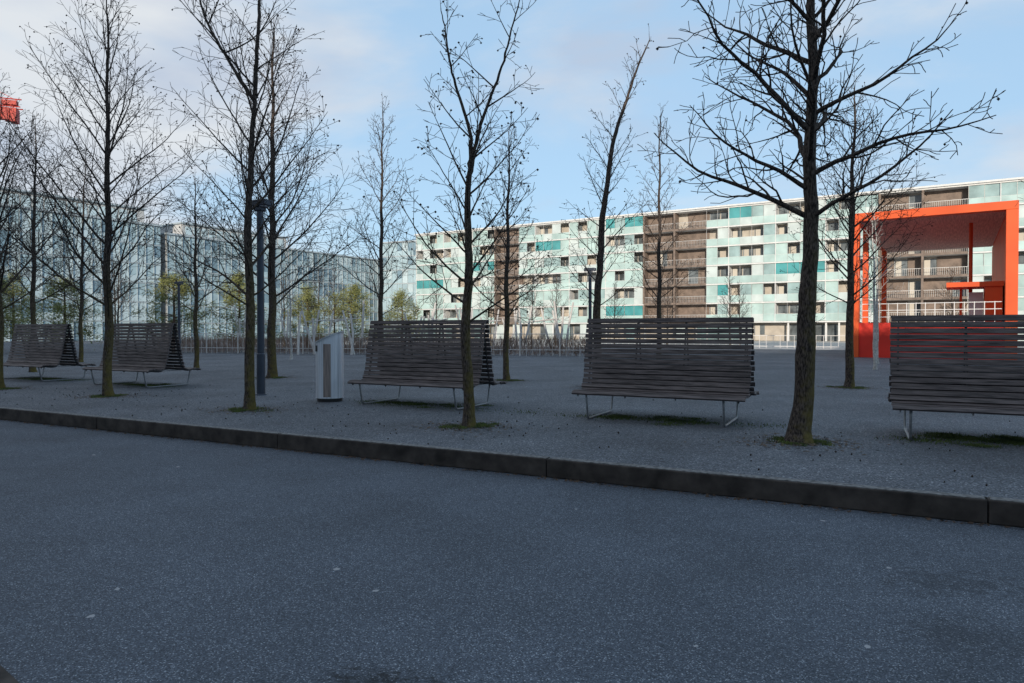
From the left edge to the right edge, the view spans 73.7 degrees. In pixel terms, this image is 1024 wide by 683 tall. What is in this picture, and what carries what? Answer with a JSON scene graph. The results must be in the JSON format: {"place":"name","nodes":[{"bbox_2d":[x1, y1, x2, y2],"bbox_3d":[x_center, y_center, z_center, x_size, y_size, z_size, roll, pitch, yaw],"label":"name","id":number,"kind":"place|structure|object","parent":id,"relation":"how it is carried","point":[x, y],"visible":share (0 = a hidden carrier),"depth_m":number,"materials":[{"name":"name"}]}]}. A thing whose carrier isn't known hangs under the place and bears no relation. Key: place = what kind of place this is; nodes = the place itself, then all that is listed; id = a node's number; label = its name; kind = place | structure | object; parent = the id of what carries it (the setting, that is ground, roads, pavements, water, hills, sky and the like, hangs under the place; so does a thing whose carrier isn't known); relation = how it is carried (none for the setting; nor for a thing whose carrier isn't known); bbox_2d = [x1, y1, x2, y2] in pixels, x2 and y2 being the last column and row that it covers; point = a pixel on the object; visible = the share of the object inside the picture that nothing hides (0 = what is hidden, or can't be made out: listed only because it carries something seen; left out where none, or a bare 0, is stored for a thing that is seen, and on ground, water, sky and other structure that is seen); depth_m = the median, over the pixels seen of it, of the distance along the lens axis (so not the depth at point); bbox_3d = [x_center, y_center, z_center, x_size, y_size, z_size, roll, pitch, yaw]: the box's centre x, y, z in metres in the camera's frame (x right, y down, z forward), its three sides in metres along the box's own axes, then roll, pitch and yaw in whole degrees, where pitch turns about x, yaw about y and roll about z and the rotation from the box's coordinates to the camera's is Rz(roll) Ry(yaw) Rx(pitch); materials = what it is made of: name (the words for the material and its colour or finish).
{"place":"outdoors","nodes":[
{"label":"outdoors","id":0,"kind":"place"},
{"bbox_2d":[160,222,379,339],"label":"glass office building","id":1,"kind":"structure","parent":0,"point":[214,295],"depth_m":129.13,"materials":[{"name":"grey"}]},
{"bbox_2d":[383,240,415,337],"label":"concrete building","id":2,"kind":"structure","parent":0,"point":[407,281],"depth_m":150.00,"materials":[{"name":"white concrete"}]},
{"bbox_2d":[0,419,1023,682],"bbox_3d":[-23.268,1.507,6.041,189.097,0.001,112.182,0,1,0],"label":"asphalt road","id":3,"kind":"structure","parent":0,"point":[126,557],"depth_m":4.41,"materials":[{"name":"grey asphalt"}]},
{"bbox_2d":[0,665,18,682],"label":"gutter edge stone","id":4,"kind":"object","parent":3,"relation":"on","point":[6,676],"depth_m":3.13,"materials":[{"name":"concrete"}]},
{"bbox_2d":[1,419,1017,528],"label":"leaf litter","id":5,"kind":"object","parent":3,"relation":"on","point":[784,503],"visible":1,"depth_m":7.38,"materials":[{"name":"brown plant"}]},
{"bbox_2d":[0,407,1023,527],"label":"concrete kerb","id":6,"kind":"structure","parent":3,"relation":"on","point":[967,508],"depth_m":7.15,"materials":[{"name":"grey concrete"}]},
{"bbox_2d":[0,338,1023,499],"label":"gravel park ground","id":7,"kind":"structure","parent":0,"point":[866,417],"depth_m":11.23,"materials":[{"name":"grey gravel"}]},
{"bbox_2d":[0,93,22,123],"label":"tower crane","id":8,"kind":"object","parent":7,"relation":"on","point":[11,103],"visible":0.67,"depth_m":95.83,"materials":[{"name":"red metal"}]},
{"bbox_2d":[0,196,28,315],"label":"bare tree","id":9,"kind":"object","parent":7,"relation":"on","point":[11,271],"visible":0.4,"depth_m":29.24,"materials":[{"name":"brown plant"}]},
{"bbox_2d":[2,278,42,338],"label":"pine tree","id":10,"kind":"object","parent":7,"relation":"on","point":[8,316],"visible":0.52,"depth_m":44.32,"materials":[{"name":"green plant"}]},
{"bbox_2d":[2,269,55,343],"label":"pine tree","id":11,"kind":"object","parent":7,"relation":"on","point":[17,295],"visible":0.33,"depth_m":51.93,"materials":[{"name":"green plant"}]},
{"bbox_2d":[0,69,95,387],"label":"bare tree","id":12,"kind":"object","parent":7,"relation":"on","point":[2,271],"visible":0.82,"depth_m":16.60,"materials":[{"name":"brown plant"}]},
{"bbox_2d":[3,324,95,380],"bbox_3d":[-13.753,0.296,20.000,2.640,1.610,1.518,0,1,27],"label":"park bench","id":13,"kind":"object","parent":7,"relation":"on","point":[53,354],"visible":0.98,"depth_m":19.76,"materials":[{"name":"brown wood"}]},
{"bbox_2d":[0,110,115,371],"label":"bare tree","id":14,"kind":"object","parent":7,"relation":"on","point":[32,308],"visible":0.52,"depth_m":23.43,"materials":[{"name":"brown plant"}]},
{"bbox_2d":[11,275,114,349],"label":"pine tree","id":15,"kind":"object","parent":7,"relation":"on","point":[59,310],"visible":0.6,"depth_m":44.89,"materials":[{"name":"green plant"}]},
{"bbox_2d":[22,154,135,361],"bbox_3d":[-19.519,-3.865,30.838,4.229,9.687,4.595,0,1,0],"label":"bare tree","id":16,"kind":"object","parent":7,"relation":"on","point":[80,329],"visible":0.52,"depth_m":30.91,"materials":[{"name":"brown plant"}]},
{"bbox_2d":[0,187,162,341],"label":"glass office building","id":17,"kind":"structure","parent":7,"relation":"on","point":[138,300],"depth_m":103.52,"materials":[{"name":"grey"}]},
{"bbox_2d":[0,0,224,395],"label":"bare tree","id":18,"kind":"object","parent":7,"relation":"on","point":[107,385],"visible":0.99,"depth_m":14.45,"materials":[{"name":"brown plant"}]},
{"bbox_2d":[95,259,135,329],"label":"bare tree","id":19,"kind":"object","parent":7,"relation":"on","point":[114,314],"visible":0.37,"depth_m":61.90,"materials":[{"name":"brown plant"}]},
{"bbox_2d":[96,254,144,329],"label":"bare tree","id":20,"kind":"object","parent":7,"relation":"on","point":[117,311],"visible":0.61,"depth_m":51.93,"materials":[{"name":"brown plant"}]},
{"bbox_2d":[82,323,200,387],"bbox_3d":[-9.653,0.329,17.800,2.640,1.610,1.518,0,1,27],"label":"park bench","id":21,"kind":"object","parent":7,"relation":"on","point":[132,351],"visible":0.88,"depth_m":17.51,"materials":[{"name":"brown wood"}]},
{"bbox_2d":[129,269,210,346],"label":"pine tree","id":22,"kind":"object","parent":7,"relation":"on","point":[183,292],"visible":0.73,"depth_m":45.67,"materials":[{"name":"green plant"}]},
{"bbox_2d":[174,281,183,345],"bbox_3d":[-19.500,-1.343,39.984,0.520,4.340,0.260,0,1,27],"label":"street lamp","id":23,"kind":"object","parent":7,"relation":"on","point":[179,319],"visible":0.59,"depth_m":39.92,"materials":[{"name":"metal"}]},
{"bbox_2d":[147,170,243,367],"bbox_3d":[-11.844,-2.684,25.655,3.182,7.484,3.468,1,1,34],"label":"bare tree","id":24,"kind":"object","parent":7,"relation":"on","point":[195,331],"visible":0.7,"depth_m":25.43,"materials":[{"name":"brown plant"}]},
{"bbox_2d":[123,0,342,409],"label":"bare tree","id":25,"kind":"object","parent":7,"relation":"on","point":[249,402],"visible":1,"depth_m":12.12,"materials":[{"name":"brown plant"}]},
{"bbox_2d":[203,267,280,348],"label":"pine tree","id":26,"kind":"object","parent":7,"relation":"on","point":[230,303],"visible":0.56,"depth_m":47.35,"materials":[{"name":"green plant"}]},
{"bbox_2d":[234,306,288,351],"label":"climbing poles","id":27,"kind":"object","parent":7,"relation":"on","point":[265,321],"visible":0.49,"depth_m":46.41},
{"bbox_2d":[252,199,272,395],"bbox_3d":[-5.520,-0.947,14.988,0.520,4.290,0.260,0,1,27],"label":"street lamp","id":28,"kind":"object","parent":7,"relation":"on","point":[261,390],"visible":0.77,"depth_m":14.93,"materials":[{"name":"metal"}]},
{"bbox_2d":[268,266,295,344],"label":"bare tree","id":29,"kind":"object","parent":7,"relation":"on","point":[283,299],"visible":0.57,"depth_m":65.92,"materials":[{"name":"brown plant"}]},
{"bbox_2d":[185,2,381,377],"bbox_3d":[-7.365,-4.530,20.790,5.172,11.320,5.023,-1,1,-43],"label":"bare tree","id":30,"kind":"object","parent":7,"relation":"on","point":[272,371],"visible":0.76,"depth_m":20.50,"materials":[{"name":"brown plant"}]},
{"bbox_2d":[275,239,306,359],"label":"bare tree","id":31,"kind":"object","parent":7,"relation":"on","point":[290,337],"visible":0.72,"depth_m":33.95,"materials":[{"name":"brown plant"}]},
{"bbox_2d":[276,281,335,344],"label":"pine tree","id":32,"kind":"object","parent":7,"relation":"on","point":[307,298],"visible":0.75,"depth_m":54.76,"materials":[{"name":"green plant"}]},
{"bbox_2d":[302,266,333,337],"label":"bare tree","id":33,"kind":"object","parent":7,"relation":"on","point":[321,294],"visible":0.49,"depth_m":59.96,"materials":[{"name":"brown plant"}]},
{"bbox_2d":[315,331,343,401],"bbox_3d":[-3.660,0.490,13.709,0.570,1.414,0.513,0,1,4],"label":"litter bin","id":34,"kind":"object","parent":7,"relation":"on","point":[329,349],"visible":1,"depth_m":13.50,"materials":[{"name":"metal"}]},
{"bbox_2d":[323,344,330,396],"bbox_3d":[-3.651,0.575,13.464,0.149,1.050,0.009,0,1,-1],"label":"door panel","id":35,"kind":"structure","parent":34,"relation":"in","point":[326,347],"depth_m":13.46,"materials":[{"name":"grey metal"}]},
{"bbox_2d":[297,300,364,354],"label":"climbing poles","id":36,"kind":"object","parent":7,"relation":"on","point":[352,351],"visible":0.85,"depth_m":41.37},
{"bbox_2d":[316,267,349,332],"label":"bare tree","id":37,"kind":"object","parent":7,"relation":"on","point":[334,308],"visible":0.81,"depth_m":49.80,"materials":[{"name":"brown plant"}]},
{"bbox_2d":[317,280,376,350],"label":"leafy tree","id":38,"kind":"object","parent":7,"relation":"on","point":[353,309],"visible":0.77,"depth_m":49.66,"materials":[{"name":"green plant"}]},
{"bbox_2d":[151,332,587,355],"bbox_3d":[-9.728,0.024,41.983,29.827,1.507,1.922,0,1,14],"label":"bare hedge","id":39,"kind":"object","parent":7,"relation":"on","point":[532,344],"visible":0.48,"depth_m":41.49,"materials":[{"name":"brown plant"}]},
{"bbox_2d":[320,94,427,366],"bbox_3d":[-5.197,-4.192,26.008,3.577,10.481,3.718,-1,1,-40],"label":"bare tree","id":40,"kind":"object","parent":7,"relation":"on","point":[381,266],"visible":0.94,"depth_m":25.88,"materials":[{"name":"brown plant"}]},
{"bbox_2d":[175,333,593,355],"bbox_3d":[-9.809,0.134,41.506,29.550,1.300,0.070,0,1,14],"label":"hedge fence","id":41,"kind":"object","parent":7,"relation":"on","point":[308,348],"visible":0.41,"depth_m":42.18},
{"bbox_2d":[366,288,421,341],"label":"tree","id":42,"kind":"object","parent":7,"relation":"on","point":[393,317],"visible":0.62,"depth_m":61.64,"materials":[{"name":"green plant"}]},
{"bbox_2d":[347,320,505,409],"bbox_3d":[-1.623,0.400,13.051,2.640,1.610,1.518,0,1,27],"label":"park bench","id":43,"kind":"object","parent":7,"relation":"on","point":[410,363],"visible":0.97,"depth_m":12.86,"materials":[{"name":"brown wood"}]},
{"bbox_2d":[404,303,461,341],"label":"climbing poles","id":44,"kind":"object","parent":7,"relation":"on","point":[432,314],"visible":0.27,"depth_m":44.22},
{"bbox_2d":[1,375,889,454],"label":"fallen leaves","id":45,"kind":"object","parent":7,"relation":"on","point":[813,444],"visible":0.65,"depth_m":9.92,"materials":[{"name":"brown plant"}]},
{"bbox_2d":[363,0,564,426],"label":"bare tree","id":46,"kind":"object","parent":7,"relation":"on","point":[468,419],"visible":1,"depth_m":9.94,"materials":[{"name":"brown plant"}]},
{"bbox_2d":[477,276,503,345],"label":"bare tree","id":47,"kind":"object","parent":7,"relation":"on","point":[491,286],"visible":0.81,"depth_m":63.95,"materials":[{"name":"brown plant"}]},
{"bbox_2d":[470,308,517,350],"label":"climbing poles","id":48,"kind":"object","parent":7,"relation":"on","point":[496,324],"visible":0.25,"depth_m":50.55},
{"bbox_2d":[434,114,565,380],"bbox_3d":[-0.288,-2.635,19.426,3.676,7.589,2.897,0,1,0],"label":"bare tree","id":49,"kind":"object","parent":7,"relation":"on","point":[506,375],"visible":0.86,"depth_m":19.32,"materials":[{"name":"brown plant"}]},
{"bbox_2d":[2,385,1015,485],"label":"fallen seed balls","id":50,"kind":"object","parent":7,"relation":"on","point":[618,432],"visible":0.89,"depth_m":10.09},
{"bbox_2d":[0,376,1023,448],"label":"grass tufts","id":51,"kind":"object","parent":7,"relation":"on","point":[1010,439],"visible":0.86,"depth_m":10.25,"materials":[{"name":"green plant"}]},
{"bbox_2d":[518,275,548,348],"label":"bare tree","id":52,"kind":"object","parent":7,"relation":"on","point":[532,314],"visible":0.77,"depth_m":51.95,"materials":[{"name":"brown plant"}]},
{"bbox_2d":[513,301,573,353],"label":"climbing poles","id":53,"kind":"object","parent":7,"relation":"on","point":[554,318],"visible":0.72,"depth_m":42.72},
{"bbox_2d":[584,268,595,348],"bbox_3d":[3.600,-1.217,31.485,0.520,4.340,0.260,0,1,27],"label":"street lamp","id":54,"kind":"object","parent":7,"relation":"on","point":[590,270],"visible":0.54,"depth_m":31.42,"materials":[{"name":"metal"}]},
{"bbox_2d":[553,23,658,343],"bbox_3d":[2.401,-3.370,17.096,2.563,9.118,2.258,0,1,11],"label":"bare tree","id":55,"kind":"object","parent":7,"relation":"on","point":[599,255],"visible":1,"depth_m":17.09,"materials":[{"name":"brown plant"}]},
{"bbox_2d":[645,285,671,323],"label":"bare tree","id":56,"kind":"object","parent":7,"relation":"on","point":[662,310],"visible":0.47,"depth_m":56.07,"materials":[{"name":"brown plant"}]},
{"bbox_2d":[618,103,708,343],"bbox_3d":[5.625,-4.003,26.122,3.173,10.112,2.933,-1,1,-31],"label":"bare tree","id":57,"kind":"object","parent":7,"relation":"on","point":[659,272],"visible":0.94,"depth_m":25.90,"materials":[{"name":"brown plant"}]},
{"bbox_2d":[572,317,758,426],"bbox_3d":[2.447,0.432,10.851,2.640,1.610,1.518,0,1,27],"label":"park bench","id":58,"kind":"object","parent":7,"relation":"on","point":[660,371],"visible":1,"depth_m":10.62,"materials":[{"name":"brown wood"}]},
{"bbox_2d":[637,0,1005,443],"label":"bare tree","id":59,"kind":"object","parent":7,"relation":"on","point":[799,427],"visible":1,"depth_m":8.50,"materials":[{"name":"brown plant"}]},
{"bbox_2d":[773,68,942,387],"bbox_3d":[8.450,-2.800,16.710,3.585,8.000,3.745,0,1,0],"label":"bare tree","id":60,"kind":"object","parent":7,"relation":"on","point":[849,346],"visible":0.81,"depth_m":16.80,"materials":[{"name":"brown plant"}]},
{"bbox_2d":[854,202,902,369],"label":"bare tree","id":61,"kind":"object","parent":7,"relation":"on","point":[875,367],"visible":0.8,"depth_m":24.95,"materials":[{"name":"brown plant"}]},
{"bbox_2d":[858,206,904,363],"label":"bare tree","id":62,"kind":"object","parent":7,"relation":"on","point":[877,330],"visible":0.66,"depth_m":29.45,"materials":[{"name":"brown plant"}]},
{"bbox_2d":[853,200,1018,359],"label":"red pavilion","id":63,"kind":"structure","parent":7,"relation":"on","point":[995,225],"depth_m":36.71,"materials":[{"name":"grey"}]},
{"bbox_2d":[888,315,1023,439],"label":"park bench","id":64,"kind":"object","parent":7,"relation":"on","point":[956,383],"visible":1,"depth_m":8.79,"materials":[{"name":"brown wood"}]},
{"bbox_2d":[0,0,1023,258],"label":"sky","id":65,"kind":"structure","parent":0,"point":[366,50],"materials":[{"name":"blue"}]},
{"bbox_2d":[276,339,844,349],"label":"plaza paving","id":66,"kind":"structure","parent":0,"point":[830,345],"depth_m":72.60,"materials":[{"name":"grey concrete"}]},
{"bbox_2d":[425,277,450,337],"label":"bare tree","id":67,"kind":"object","parent":66,"relation":"on","point":[436,299],"visible":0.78,"depth_m":71.91,"materials":[{"name":"brown plant"}]},
{"bbox_2d":[539,273,572,341],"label":"bare tree","id":68,"kind":"object","parent":66,"relation":"on","point":[556,287],"visible":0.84,"depth_m":69.91,"materials":[{"name":"brown plant"}]},
{"bbox_2d":[603,282,625,343],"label":"bare tree","id":69,"kind":"object","parent":66,"relation":"on","point":[615,307],"visible":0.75,"depth_m":59.86,"materials":[{"name":"brown plant"}]},
{"bbox_2d":[651,271,683,338],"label":"bare tree","id":70,"kind":"object","parent":66,"relation":"on","point":[667,307],"visible":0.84,"depth_m":65.91,"materials":[{"name":"brown plant"}]},
{"bbox_2d":[580,335,840,348],"bbox_3d":[26.000,0.050,55.007,45.688,1.069,0.038,0,1,29],"label":"white railing fence","id":71,"kind":"object","parent":66,"relation":"on","point":[794,346],"visible":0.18,"depth_m":56.63,"materials":[{"name":"grey metal"}]},
{"bbox_2d":[414,177,1023,340],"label":"apartment building","id":72,"kind":"structure","parent":66,"relation":"on","point":[750,246],"depth_m":104.88,"materials":[{"name":"white glass"}]},
{"bbox_2d":[711,273,744,344],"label":"bare tree","id":73,"kind":"object","parent":66,"relation":"on","point":[729,287],"visible":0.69,"depth_m":71.96,"materials":[{"name":"brown plant"}]},
{"bbox_2d":[725,281,751,344],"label":"bare tree","id":74,"kind":"object","parent":66,"relation":"on","point":[747,307],"visible":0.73,"depth_m":59.89,"materials":[{"name":"brown plant"}]},
{"bbox_2d":[789,290,825,324],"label":"bare tree","id":75,"kind":"object","parent":66,"relation":"on","point":[816,310],"visible":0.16,"depth_m":61.70,"materials":[{"name":"brown plant"}]},
{"bbox_2d":[860,273,875,321],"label":"bare tree","id":76,"kind":"object","parent":66,"relation":"on","point":[868,303],"visible":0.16,"depth_m":65.77,"materials":[{"name":"brown plant"}]},
{"bbox_2d":[934,267,967,321],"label":"bare tree","id":77,"kind":"object","parent":66,"relation":"on","point":[950,280],"visible":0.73,"depth_m":61.92,"materials":[{"name":"brown plant"}]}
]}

